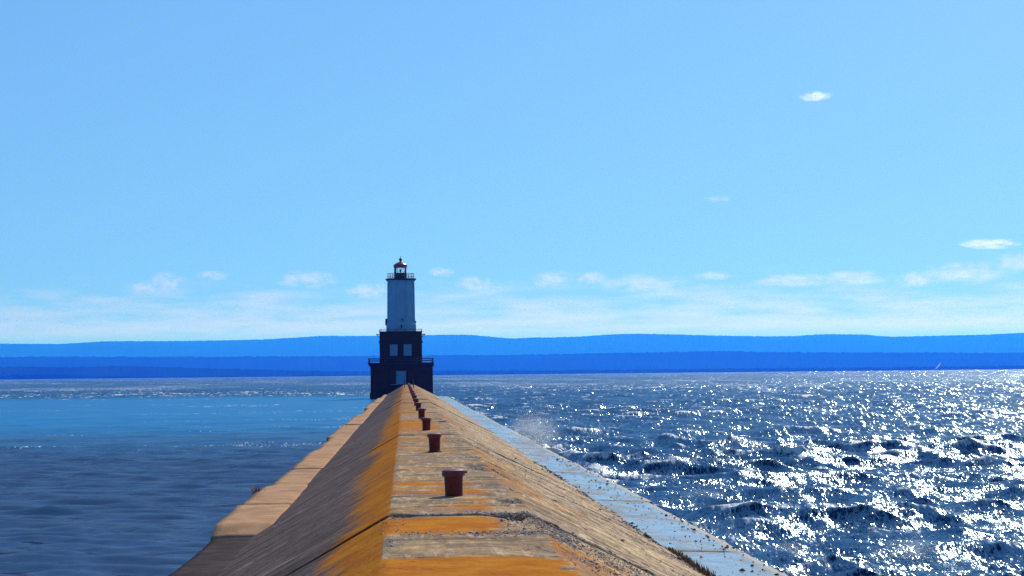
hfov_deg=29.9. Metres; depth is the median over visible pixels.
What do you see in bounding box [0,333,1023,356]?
hills
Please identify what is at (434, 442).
bollard
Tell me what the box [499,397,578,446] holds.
spray
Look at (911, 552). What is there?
spray
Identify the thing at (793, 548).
spray
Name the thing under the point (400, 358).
lighthouse
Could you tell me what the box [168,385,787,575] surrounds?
breakwater
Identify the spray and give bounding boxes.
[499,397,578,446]
[773,539,818,557]
[870,529,947,563]
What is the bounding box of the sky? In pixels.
[0,0,1023,343]
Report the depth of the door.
304.36 m
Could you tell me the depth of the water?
86.90 m
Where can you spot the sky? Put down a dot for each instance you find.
(171, 170)
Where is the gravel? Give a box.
[252,434,701,575]
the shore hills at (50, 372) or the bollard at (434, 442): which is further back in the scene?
the shore hills at (50, 372)
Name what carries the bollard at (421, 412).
on the breakwater
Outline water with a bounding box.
[0,369,1023,575]
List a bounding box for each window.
[390,344,397,356]
[403,344,411,355]
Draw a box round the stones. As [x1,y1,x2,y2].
[534,456,789,575]
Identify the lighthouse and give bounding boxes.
[368,256,433,398]
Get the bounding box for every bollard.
[415,402,421,410]
[417,408,425,417]
[420,417,431,430]
[427,433,441,451]
[442,468,466,496]
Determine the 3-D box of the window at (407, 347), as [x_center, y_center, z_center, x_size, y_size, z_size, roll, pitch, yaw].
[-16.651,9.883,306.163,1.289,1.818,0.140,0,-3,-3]
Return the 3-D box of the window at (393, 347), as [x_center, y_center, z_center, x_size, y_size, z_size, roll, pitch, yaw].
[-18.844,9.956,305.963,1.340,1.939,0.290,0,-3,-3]
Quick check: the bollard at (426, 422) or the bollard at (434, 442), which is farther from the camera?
the bollard at (426, 422)
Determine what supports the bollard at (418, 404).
on the breakwater
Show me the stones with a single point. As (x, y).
(645, 533)
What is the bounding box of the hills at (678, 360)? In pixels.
[0,351,1023,371]
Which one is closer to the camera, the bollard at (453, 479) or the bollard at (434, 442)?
the bollard at (453, 479)
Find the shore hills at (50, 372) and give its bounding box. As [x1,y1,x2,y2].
[0,365,1023,378]
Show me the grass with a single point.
(706, 571)
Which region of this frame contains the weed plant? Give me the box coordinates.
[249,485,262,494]
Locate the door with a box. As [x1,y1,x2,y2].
[396,371,405,383]
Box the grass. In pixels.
[666,547,715,575]
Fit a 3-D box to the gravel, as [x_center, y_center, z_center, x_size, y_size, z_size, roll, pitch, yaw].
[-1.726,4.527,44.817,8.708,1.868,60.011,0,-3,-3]

